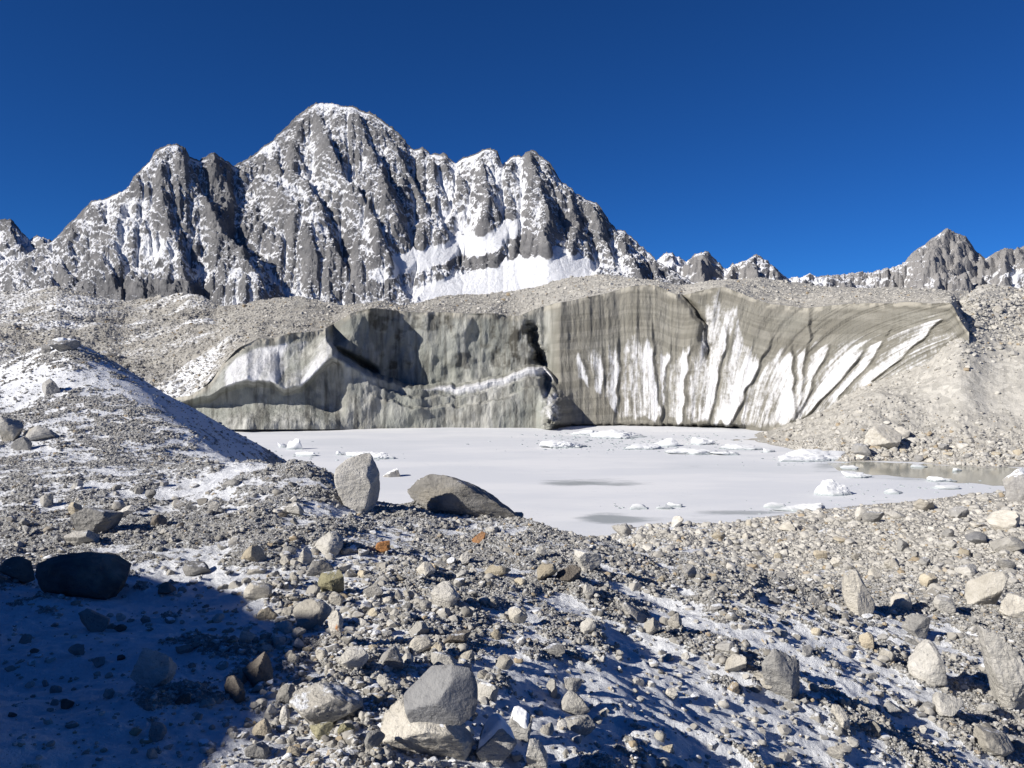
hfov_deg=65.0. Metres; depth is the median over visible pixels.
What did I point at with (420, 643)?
rock
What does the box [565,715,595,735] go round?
rock
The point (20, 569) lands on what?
rock
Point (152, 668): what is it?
rock
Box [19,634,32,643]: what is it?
rock
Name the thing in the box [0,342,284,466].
mound stones
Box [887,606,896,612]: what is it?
rock
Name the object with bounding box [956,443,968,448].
rock
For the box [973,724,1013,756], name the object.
boulder
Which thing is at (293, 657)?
rock
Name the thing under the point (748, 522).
rock
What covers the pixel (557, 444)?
ice floe
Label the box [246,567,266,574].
rock
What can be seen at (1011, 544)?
rock
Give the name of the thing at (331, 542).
rock
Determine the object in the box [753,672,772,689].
rock
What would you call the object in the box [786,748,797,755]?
rock
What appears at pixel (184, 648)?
rock
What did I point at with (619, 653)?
rock
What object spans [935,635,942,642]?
rock
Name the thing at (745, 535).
rock
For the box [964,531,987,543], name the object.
rock
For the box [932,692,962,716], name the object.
rock
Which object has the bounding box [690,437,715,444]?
ice floe
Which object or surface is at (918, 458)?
rock
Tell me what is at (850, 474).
ice floe
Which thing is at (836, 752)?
rock
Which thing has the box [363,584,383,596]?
rock
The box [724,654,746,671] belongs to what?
rock
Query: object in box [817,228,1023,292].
peak
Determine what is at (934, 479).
ice floe
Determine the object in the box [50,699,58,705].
rock
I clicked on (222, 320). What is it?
moraine stones
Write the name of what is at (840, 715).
rock
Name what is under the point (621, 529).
rock
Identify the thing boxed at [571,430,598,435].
ice floe
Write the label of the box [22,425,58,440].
boulder
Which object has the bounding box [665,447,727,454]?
ice floe
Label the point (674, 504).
ice floe
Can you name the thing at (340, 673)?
rock
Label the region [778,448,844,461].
ice floe
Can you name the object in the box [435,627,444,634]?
rock
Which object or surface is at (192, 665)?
rock
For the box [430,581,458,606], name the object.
rock
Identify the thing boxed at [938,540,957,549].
rock
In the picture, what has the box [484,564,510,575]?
rock
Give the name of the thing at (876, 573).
rock
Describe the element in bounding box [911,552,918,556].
rock
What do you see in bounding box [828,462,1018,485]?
open water
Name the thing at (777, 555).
rock
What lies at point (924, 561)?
rock
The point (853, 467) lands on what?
ice floe
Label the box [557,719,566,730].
rock
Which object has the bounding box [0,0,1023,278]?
sky
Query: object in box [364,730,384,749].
rock
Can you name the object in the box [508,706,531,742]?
rock
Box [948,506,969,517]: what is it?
rock
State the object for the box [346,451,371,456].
ice floe
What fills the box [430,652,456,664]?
rock
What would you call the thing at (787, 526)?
rock
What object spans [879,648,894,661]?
rock
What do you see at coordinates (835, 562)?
rock
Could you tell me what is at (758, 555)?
rock
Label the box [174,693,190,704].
rock
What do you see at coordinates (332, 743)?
rock
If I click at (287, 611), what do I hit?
rock
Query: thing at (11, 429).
boulder
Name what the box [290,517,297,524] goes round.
rock
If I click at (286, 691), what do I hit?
rock
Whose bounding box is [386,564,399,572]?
rock
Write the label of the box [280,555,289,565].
rock
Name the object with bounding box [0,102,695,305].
mountain
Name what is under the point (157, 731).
rock
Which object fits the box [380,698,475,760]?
boulder
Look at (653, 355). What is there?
ice cliff
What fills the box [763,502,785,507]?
ice floe
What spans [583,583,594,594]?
rock
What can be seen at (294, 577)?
rock
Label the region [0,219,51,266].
peak
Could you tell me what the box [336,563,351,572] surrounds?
rock
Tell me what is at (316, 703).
boulder
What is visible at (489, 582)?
rock
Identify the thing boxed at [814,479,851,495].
ice floe
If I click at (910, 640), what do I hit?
rock
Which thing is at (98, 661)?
rock
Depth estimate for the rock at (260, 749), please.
3.64 m
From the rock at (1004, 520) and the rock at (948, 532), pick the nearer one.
the rock at (948, 532)
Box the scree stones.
[758,284,1023,466]
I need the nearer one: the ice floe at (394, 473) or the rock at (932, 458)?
the ice floe at (394, 473)
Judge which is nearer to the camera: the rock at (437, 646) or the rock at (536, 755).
the rock at (536, 755)
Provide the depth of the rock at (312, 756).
3.63 m
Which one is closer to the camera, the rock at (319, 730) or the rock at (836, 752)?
the rock at (319, 730)
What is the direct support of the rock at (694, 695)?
on the ground
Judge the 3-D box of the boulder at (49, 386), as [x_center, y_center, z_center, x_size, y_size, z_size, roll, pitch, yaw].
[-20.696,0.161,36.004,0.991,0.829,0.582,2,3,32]
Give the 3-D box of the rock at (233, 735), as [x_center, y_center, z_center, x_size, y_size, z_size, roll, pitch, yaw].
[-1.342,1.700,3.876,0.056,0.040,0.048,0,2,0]
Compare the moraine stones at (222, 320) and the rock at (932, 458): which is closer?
the rock at (932, 458)
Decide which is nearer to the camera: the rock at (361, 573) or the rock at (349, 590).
the rock at (349, 590)
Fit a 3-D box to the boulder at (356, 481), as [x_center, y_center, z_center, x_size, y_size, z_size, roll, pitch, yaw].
[-2.684,1.775,14.031,0.746,1.140,0.634,0,2,0]
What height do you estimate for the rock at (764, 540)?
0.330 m
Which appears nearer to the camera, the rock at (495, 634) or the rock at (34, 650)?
the rock at (34, 650)
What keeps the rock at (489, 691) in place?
on the ground
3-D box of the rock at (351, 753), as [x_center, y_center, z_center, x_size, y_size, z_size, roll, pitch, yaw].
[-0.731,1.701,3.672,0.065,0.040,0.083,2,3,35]
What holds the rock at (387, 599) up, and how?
on the ground
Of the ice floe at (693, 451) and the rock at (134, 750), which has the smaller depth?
the rock at (134, 750)
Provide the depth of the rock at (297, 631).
5.90 m
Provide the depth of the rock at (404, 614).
6.80 m
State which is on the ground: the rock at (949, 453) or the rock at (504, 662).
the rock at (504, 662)
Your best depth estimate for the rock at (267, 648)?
5.62 m
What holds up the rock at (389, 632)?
on the ground
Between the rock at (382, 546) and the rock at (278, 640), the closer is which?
the rock at (278, 640)
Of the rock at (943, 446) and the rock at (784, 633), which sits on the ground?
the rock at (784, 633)
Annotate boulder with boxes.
[0,417,23,441]
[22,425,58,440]
[35,552,131,599]
[42,378,59,394]
[289,682,362,724]
[334,453,379,512]
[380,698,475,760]
[404,665,477,725]
[407,474,518,517]
[761,648,799,700]
[842,570,874,616]
[864,425,901,448]
[907,639,947,685]
[964,571,1008,604]
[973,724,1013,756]
[977,625,1023,710]
[999,592,1023,617]
[1002,468,1023,502]
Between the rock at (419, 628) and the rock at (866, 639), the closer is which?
the rock at (419, 628)
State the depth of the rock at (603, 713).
5.94 m
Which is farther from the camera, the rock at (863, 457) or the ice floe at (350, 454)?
the ice floe at (350, 454)
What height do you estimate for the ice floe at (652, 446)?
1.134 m
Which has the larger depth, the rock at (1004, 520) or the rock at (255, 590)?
the rock at (1004, 520)
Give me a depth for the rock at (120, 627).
6.49 m
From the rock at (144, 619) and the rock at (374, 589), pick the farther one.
the rock at (374, 589)
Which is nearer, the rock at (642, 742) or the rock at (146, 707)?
the rock at (146, 707)
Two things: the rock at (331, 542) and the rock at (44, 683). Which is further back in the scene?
the rock at (331, 542)
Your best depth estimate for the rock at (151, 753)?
3.58 m
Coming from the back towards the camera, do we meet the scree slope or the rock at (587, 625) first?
the scree slope
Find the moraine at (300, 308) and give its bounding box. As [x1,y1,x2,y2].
[0,275,968,397]
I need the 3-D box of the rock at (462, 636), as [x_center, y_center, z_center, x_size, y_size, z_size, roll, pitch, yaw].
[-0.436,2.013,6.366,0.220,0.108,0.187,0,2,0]
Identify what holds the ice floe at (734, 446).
on the frozen lake
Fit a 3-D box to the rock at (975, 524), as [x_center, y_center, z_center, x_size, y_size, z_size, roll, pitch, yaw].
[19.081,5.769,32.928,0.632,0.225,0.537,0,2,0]
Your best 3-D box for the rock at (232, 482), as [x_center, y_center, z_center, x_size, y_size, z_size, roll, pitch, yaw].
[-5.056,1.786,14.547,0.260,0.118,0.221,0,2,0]
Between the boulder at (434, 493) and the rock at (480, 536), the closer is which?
the rock at (480, 536)
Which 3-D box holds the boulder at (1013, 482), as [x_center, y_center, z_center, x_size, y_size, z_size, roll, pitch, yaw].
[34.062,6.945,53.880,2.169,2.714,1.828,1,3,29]
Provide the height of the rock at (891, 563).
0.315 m
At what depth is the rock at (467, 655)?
5.99 m
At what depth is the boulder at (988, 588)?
14.37 m
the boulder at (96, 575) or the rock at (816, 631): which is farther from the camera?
the rock at (816, 631)
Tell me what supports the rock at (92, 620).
on the ground
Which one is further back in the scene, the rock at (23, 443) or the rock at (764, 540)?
the rock at (764, 540)
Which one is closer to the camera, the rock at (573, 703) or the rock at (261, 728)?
the rock at (261, 728)
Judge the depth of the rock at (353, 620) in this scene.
6.78 m
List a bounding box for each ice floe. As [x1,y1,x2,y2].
[278,443,286,447]
[286,438,301,449]
[296,451,316,455]
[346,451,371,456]
[369,452,396,458]
[383,468,399,476]
[540,440,586,447]
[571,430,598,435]
[590,429,646,438]
[625,443,662,449]
[630,504,647,509]
[654,438,677,446]
[656,506,674,508]
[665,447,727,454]
[667,502,682,507]
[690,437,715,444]
[710,451,738,455]
[719,443,761,449]
[762,448,774,451]
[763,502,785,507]
[772,503,825,511]
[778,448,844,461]
[779,456,803,461]
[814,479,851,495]
[840,465,858,469]
[841,471,872,477]
[884,489,902,493]
[910,464,926,467]
[926,476,956,481]
[930,485,959,489]
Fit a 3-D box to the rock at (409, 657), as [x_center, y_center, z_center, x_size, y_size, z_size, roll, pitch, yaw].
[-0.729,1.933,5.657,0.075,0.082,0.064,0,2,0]
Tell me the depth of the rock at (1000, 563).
19.48 m
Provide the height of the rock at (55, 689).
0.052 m
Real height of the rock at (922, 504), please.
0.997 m
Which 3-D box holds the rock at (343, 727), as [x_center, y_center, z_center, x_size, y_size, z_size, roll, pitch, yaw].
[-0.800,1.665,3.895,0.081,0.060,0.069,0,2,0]
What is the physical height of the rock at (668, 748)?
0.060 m
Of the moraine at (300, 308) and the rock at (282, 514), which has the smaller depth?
the rock at (282, 514)
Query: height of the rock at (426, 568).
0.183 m
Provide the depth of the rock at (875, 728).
7.70 m
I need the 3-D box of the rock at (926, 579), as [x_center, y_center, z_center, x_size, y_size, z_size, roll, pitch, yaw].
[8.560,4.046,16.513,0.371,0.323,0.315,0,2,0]
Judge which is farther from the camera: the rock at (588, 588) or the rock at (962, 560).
the rock at (962, 560)
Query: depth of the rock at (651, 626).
8.56 m
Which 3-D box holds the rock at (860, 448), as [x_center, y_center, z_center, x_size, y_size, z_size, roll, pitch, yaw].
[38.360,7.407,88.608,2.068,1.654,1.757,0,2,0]
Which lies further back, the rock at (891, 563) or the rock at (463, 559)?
the rock at (891, 563)
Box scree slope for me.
[733,284,1023,467]
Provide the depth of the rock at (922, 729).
8.63 m
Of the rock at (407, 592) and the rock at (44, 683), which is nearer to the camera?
the rock at (44, 683)
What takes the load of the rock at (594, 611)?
on the ground
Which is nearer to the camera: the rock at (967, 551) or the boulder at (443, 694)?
the boulder at (443, 694)
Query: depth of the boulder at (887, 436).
89.66 m
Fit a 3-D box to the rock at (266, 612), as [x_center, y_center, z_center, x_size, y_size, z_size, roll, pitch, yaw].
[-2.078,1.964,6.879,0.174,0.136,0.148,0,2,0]
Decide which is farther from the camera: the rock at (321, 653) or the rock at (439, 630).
the rock at (439, 630)
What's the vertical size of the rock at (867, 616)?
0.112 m
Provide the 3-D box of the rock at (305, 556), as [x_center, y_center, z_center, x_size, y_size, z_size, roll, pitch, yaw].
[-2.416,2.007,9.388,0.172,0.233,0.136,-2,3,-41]
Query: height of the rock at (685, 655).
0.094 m
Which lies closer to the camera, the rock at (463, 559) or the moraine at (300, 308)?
the rock at (463, 559)
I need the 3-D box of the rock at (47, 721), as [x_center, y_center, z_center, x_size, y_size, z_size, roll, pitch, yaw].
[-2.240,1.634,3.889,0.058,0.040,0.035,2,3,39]
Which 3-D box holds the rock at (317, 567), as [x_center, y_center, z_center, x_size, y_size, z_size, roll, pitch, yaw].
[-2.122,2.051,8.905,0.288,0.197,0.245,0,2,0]
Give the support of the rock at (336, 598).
on the ground
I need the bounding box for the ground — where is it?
[0,344,1023,767]
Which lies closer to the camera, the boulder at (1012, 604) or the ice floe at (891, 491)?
the boulder at (1012, 604)
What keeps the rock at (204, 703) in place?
on the ground
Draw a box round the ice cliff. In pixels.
[174,285,968,430]
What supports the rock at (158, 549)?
on the ground
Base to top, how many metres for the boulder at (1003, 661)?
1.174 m
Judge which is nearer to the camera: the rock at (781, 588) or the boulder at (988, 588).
the rock at (781, 588)
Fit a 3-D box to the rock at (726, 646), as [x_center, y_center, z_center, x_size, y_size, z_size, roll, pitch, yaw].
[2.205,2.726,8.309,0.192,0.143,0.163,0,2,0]
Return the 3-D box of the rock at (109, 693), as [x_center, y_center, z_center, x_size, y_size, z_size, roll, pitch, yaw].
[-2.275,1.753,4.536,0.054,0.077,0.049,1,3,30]
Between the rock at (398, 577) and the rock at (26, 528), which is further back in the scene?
the rock at (26, 528)
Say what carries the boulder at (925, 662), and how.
on the ground
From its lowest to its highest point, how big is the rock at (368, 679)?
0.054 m
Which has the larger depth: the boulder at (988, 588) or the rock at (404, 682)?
the boulder at (988, 588)
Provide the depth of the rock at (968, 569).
18.59 m
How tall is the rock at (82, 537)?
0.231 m
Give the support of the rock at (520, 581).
on the ground
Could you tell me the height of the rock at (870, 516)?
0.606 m
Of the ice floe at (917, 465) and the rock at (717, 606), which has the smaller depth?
the rock at (717, 606)
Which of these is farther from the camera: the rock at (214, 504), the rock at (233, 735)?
the rock at (214, 504)
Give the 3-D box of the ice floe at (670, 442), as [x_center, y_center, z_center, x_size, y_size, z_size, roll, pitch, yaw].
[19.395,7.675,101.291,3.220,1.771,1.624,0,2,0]
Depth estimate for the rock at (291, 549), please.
9.83 m
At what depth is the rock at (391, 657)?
5.44 m
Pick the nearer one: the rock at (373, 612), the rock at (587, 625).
the rock at (373, 612)
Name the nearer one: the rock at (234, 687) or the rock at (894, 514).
the rock at (234, 687)
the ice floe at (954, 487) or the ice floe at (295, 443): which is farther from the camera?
the ice floe at (295, 443)
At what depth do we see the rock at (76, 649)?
5.56 m
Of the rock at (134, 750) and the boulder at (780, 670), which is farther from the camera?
the boulder at (780, 670)
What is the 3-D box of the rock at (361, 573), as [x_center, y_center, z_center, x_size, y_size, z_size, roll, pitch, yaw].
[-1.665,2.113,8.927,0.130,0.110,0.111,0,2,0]
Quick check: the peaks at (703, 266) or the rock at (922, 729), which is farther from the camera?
the peaks at (703, 266)
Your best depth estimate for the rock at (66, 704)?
4.44 m
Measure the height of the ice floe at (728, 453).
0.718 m
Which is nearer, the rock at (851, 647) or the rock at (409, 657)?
the rock at (409, 657)
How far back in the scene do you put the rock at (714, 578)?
11.35 m
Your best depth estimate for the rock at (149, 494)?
13.98 m
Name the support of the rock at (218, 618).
on the ground
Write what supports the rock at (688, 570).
on the ground
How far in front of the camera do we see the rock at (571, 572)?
9.65 m
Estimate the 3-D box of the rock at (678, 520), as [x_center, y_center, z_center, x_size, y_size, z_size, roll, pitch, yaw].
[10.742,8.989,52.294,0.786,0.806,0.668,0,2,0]
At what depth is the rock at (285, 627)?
6.42 m
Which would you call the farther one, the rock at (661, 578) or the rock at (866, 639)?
the rock at (661, 578)
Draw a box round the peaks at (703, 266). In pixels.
[657,251,874,287]
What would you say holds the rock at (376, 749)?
on the ground
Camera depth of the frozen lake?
79.36 m
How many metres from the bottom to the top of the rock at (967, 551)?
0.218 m
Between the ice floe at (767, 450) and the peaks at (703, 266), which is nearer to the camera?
the ice floe at (767, 450)
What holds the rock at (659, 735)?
on the ground
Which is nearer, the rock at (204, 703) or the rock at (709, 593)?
the rock at (204, 703)
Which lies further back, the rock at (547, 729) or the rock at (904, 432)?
the rock at (904, 432)
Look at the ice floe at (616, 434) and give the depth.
111.14 m
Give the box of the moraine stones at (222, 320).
[0,274,968,402]
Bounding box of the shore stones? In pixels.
[611,490,1023,605]
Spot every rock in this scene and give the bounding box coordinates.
[0,556,34,583]
[8,712,16,716]
[10,436,31,449]
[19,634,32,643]
[22,525,31,531]
[30,648,39,652]
[40,493,52,506]
[41,344,50,352]
[42,680,48,686]
[43,717,52,724]
[47,337,80,351]
[50,685,61,692]
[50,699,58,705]
[61,699,74,708]
[64,530,99,543]
[68,502,81,514]
[68,644,84,654]
[70,479,83,488]
[71,507,123,532]
[78,608,109,631]
[92,656,105,666]
[103,688,114,698]
[114,624,126,631]
[116,613,125,620]
[117,654,125,660]
[119,505,136,515]
[130,648,176,688]
[130,747,137,753]
[140,616,150,623]
[143,704,151,710]
[145,490,155,498]
[146,748,157,758]
[148,721,166,741]
[150,514,166,525]
[155,546,162,551]
[158,582,176,593]
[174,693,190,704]
[175,644,192,653]
[182,561,209,575]
[184,505,196,509]
[188,662,195,667]
[199,699,210,707]
[208,500,219,509]
[212,613,224,622]
[217,543,226,549]
[224,675,244,702]
[225,479,239,484]
[229,731,239,738]
[239,631,254,642]
[241,545,266,561]
[242,651,272,687]
[243,582,271,599]
[244,741,270,758]
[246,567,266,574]
[250,702,259,709]
[252,719,271,737]
[257,606,278,619]
[261,644,271,652]
[268,571,279,576]
[272,635,285,648]
[275,621,292,633]
[276,683,295,703]
[278,513,286,516]
[279,706,289,724]
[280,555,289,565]
[281,607,293,615]
[282,546,295,554]
[285,502,303,515]
[285,593,295,597]
[286,734,296,743]
[286,745,299,756]
[288,653,298,662]
[289,574,299,582]
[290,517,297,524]
[291,627,305,637]
[293,598,331,629]
[298,546,312,563]
[302,646,312,650]
[306,560,333,575]
[307,673,319,680]
[308,752,319,759]
[310,721,333,739]
[314,531,342,556]
[315,647,327,659]
[317,592,326,598]
[318,569,343,592]
[327,739,336,747]
[328,610,342,638]
[329,592,343,605]
[333,671,343,676]
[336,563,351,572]
[337,646,368,669]
[337,723,354,733]
[346,750,360,759]
[347,588,356,592]
[348,617,358,623]
[349,544,356,552]
[357,570,367,577]
[357,618,366,625]
[357,629,368,633]
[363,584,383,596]
[364,676,372,683]
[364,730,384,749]
[368,608,377,616]
[368,644,377,649]
[370,629,380,635]
[370,693,385,702]
[373,747,382,754]
[376,540,389,552]
[377,674,393,686]
[378,645,403,670]
[382,596,391,603]
[382,630,391,635]
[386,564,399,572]
[391,590,402,599]
[392,574,404,580]
[397,611,410,618]
[400,678,408,685]
[402,603,412,609]
[403,589,414,597]
[403,653,413,662]
[409,621,428,635]
[409,635,431,652]
[416,562,435,575]
[420,600,431,609]
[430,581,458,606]
[430,642,442,651]
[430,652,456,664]
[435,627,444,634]
[443,630,470,643]
[446,557,455,564]
[457,551,468,564]
[458,570,467,576]
[460,650,474,659]
[472,531,485,542]
[476,713,516,766]
[477,670,487,678]
[477,681,497,702]
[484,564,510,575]
[485,580,493,585]
[491,629,500,639]
[495,654,513,669]
[508,606,527,623]
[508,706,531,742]
[514,578,526,584]
[516,637,526,645]
[526,738,547,767]
[535,545,545,555]
[537,563,556,579]
[540,722,553,735]
[542,643,564,658]
[546,679,556,698]
[557,564,580,580]
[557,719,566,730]
[559,690,589,715]
[564,677,581,691]
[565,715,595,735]
[574,549,601,570]
[580,618,595,633]
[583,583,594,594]
[590,608,597,614]
[599,709,606,717]
[611,523,631,535]
[615,650,623,656]
[622,602,647,622]
[640,740,647,745]
[643,618,658,634]
[654,730,665,741]
[656,575,665,581]
[662,744,673,752]
[665,687,677,700]
[667,613,681,627]
[670,584,677,589]
[671,515,683,526]
[681,652,689,659]
[682,564,696,577]
[691,691,698,699]
[702,590,714,596]
[708,740,717,750]
[709,603,722,610]
[711,531,725,538]
[711,576,717,581]
[715,640,734,652]
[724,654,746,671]
[742,532,749,539]
[745,520,751,525]
[751,716,758,722]
[752,551,766,558]
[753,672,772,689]
[760,538,768,543]
[763,630,775,635]
[768,596,781,604]
[774,552,782,558]
[777,586,787,590]
[778,520,796,530]
[780,630,787,636]
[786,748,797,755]
[798,694,808,703]
[802,645,812,656]
[811,627,820,635]
[813,550,827,559]
[823,584,834,590]
[827,745,843,758]
[830,557,842,566]
[831,704,849,729]
[833,536,849,541]
[843,563,853,569]
[846,645,855,648]
[851,443,870,455]
[851,552,860,560]
[855,507,866,520]
[855,697,869,705]
[856,454,867,459]
[859,632,873,648]
[861,613,873,618]
[862,511,884,521]
[864,720,880,735]
[867,568,881,578]
[877,633,888,640]
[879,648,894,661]
[881,451,891,457]
[884,558,898,568]
[884,701,901,716]
[886,510,904,518]
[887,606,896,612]
[889,447,897,452]
[890,592,911,610]
[895,426,909,437]
[897,538,908,550]
[899,533,907,538]
[901,613,930,638]
[905,637,918,644]
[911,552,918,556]
[913,499,934,510]
[914,455,923,461]
[918,725,926,733]
[919,557,930,564]
[919,573,937,586]
[920,701,935,711]
[927,456,934,461]
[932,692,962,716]
[933,594,955,613]
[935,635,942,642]
[938,444,948,449]
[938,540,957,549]
[942,528,953,537]
[943,452,953,455]
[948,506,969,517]
[955,563,975,576]
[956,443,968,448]
[958,548,970,555]
[960,557,969,563]
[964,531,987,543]
[968,617,977,622]
[969,522,985,526]
[977,702,997,711]
[986,510,1019,530]
[989,536,1023,552]
[991,451,1000,454]
[994,305,1002,312]
[996,559,1016,568]
[1012,449,1022,455]
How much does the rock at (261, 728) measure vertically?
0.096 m
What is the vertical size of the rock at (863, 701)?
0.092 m
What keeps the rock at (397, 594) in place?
on the ground
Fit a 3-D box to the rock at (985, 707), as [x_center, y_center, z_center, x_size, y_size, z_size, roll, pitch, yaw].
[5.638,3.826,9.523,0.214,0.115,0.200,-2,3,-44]
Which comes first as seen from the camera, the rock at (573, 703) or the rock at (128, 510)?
the rock at (573, 703)
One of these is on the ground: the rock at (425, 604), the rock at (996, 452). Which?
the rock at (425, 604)
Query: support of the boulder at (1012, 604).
on the ground
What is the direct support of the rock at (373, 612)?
on the ground
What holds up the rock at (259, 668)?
on the ground
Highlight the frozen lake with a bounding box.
[231,425,1023,536]
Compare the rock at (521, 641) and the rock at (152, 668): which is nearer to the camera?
the rock at (152, 668)
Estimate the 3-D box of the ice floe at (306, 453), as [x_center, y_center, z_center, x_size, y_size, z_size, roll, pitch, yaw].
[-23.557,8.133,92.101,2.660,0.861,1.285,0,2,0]
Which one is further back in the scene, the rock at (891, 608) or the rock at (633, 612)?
the rock at (891, 608)
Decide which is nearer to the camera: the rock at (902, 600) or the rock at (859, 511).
the rock at (902, 600)
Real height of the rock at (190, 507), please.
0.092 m
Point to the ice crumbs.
(620, 441)
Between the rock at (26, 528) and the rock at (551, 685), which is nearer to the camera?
the rock at (551, 685)
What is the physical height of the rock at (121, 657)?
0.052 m
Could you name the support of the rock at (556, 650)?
on the ground
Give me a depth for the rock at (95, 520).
10.96 m
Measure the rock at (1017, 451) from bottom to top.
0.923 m
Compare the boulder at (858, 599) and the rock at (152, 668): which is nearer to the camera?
the rock at (152, 668)
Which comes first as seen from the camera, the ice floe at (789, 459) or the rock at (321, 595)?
the rock at (321, 595)
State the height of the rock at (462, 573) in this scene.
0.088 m
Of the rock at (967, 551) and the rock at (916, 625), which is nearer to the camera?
the rock at (916, 625)
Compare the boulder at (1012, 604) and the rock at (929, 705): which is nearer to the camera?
the rock at (929, 705)
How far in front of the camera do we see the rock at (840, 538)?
31.31 m
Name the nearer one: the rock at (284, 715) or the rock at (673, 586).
the rock at (284, 715)
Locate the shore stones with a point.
(836, 518)
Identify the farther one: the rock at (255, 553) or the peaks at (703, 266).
the peaks at (703, 266)
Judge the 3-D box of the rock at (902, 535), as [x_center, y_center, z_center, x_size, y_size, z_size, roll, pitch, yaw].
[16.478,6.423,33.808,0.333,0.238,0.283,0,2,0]
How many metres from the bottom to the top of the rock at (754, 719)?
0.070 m
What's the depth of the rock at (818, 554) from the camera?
25.39 m
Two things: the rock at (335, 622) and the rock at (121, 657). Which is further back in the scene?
the rock at (335, 622)
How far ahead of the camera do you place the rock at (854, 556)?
24.18 m
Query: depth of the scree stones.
96.62 m
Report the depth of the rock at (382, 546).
10.66 m
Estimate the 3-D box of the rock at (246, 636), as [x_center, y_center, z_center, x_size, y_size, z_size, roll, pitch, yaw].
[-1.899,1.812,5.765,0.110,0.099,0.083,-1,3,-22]
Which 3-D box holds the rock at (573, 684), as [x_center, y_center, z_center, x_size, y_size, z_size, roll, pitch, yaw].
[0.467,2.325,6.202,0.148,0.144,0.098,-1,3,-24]
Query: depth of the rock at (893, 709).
8.74 m
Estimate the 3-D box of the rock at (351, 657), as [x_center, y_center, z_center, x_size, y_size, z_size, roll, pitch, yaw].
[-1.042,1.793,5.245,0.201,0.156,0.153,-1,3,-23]
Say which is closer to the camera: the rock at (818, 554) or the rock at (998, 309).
the rock at (818, 554)
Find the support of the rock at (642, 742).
on the ground
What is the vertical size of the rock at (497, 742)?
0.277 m
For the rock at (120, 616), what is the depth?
6.76 m
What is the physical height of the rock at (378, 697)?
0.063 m
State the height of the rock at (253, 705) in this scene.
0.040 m
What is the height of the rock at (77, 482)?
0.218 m
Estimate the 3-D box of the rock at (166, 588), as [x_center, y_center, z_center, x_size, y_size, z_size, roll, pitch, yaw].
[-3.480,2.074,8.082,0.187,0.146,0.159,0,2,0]
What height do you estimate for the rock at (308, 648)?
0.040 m
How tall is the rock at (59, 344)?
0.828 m
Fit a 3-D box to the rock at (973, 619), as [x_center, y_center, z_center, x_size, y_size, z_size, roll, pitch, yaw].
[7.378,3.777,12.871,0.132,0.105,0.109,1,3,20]
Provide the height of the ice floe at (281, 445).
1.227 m
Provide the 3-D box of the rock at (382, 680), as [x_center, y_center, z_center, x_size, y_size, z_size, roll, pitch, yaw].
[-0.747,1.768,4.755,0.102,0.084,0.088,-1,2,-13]
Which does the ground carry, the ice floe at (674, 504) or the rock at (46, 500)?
the rock at (46, 500)
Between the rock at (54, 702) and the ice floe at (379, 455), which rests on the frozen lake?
the ice floe at (379, 455)
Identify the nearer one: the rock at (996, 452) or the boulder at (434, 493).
the boulder at (434, 493)
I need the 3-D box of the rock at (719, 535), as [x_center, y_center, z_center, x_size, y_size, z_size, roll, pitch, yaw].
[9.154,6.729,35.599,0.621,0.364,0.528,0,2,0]
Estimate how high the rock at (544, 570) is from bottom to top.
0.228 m
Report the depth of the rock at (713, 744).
6.21 m
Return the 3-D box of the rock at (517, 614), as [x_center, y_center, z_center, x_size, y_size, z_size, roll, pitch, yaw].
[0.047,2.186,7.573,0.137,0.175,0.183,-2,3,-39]
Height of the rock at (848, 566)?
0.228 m
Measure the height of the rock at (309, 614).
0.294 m
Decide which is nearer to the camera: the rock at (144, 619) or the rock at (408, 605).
the rock at (144, 619)
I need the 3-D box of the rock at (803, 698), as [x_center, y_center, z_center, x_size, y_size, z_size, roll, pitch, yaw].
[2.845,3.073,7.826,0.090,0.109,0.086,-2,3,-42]
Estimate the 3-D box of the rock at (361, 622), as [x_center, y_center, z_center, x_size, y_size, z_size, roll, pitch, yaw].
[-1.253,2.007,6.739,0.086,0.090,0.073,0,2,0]
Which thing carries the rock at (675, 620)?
on the ground
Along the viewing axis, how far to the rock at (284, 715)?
4.08 m
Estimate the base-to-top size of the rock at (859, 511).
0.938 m
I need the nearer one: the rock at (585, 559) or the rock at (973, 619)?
the rock at (585, 559)
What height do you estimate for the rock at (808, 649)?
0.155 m
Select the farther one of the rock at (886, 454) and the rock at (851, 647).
the rock at (886, 454)
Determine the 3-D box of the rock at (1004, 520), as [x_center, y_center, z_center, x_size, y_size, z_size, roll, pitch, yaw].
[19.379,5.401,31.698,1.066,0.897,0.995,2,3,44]
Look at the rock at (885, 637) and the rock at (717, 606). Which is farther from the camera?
the rock at (885, 637)
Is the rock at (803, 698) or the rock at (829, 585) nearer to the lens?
the rock at (803, 698)
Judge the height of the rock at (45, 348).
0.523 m
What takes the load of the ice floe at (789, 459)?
on the frozen lake
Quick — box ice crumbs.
[274,433,990,517]
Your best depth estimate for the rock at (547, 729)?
4.82 m
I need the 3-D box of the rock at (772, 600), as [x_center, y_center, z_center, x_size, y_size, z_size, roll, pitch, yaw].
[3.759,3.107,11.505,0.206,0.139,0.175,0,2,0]
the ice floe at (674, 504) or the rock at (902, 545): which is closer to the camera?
the rock at (902, 545)
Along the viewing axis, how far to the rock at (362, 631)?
6.33 m
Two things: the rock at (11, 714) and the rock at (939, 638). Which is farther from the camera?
the rock at (939, 638)
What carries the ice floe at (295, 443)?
on the frozen lake
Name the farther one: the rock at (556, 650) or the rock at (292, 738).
the rock at (556, 650)

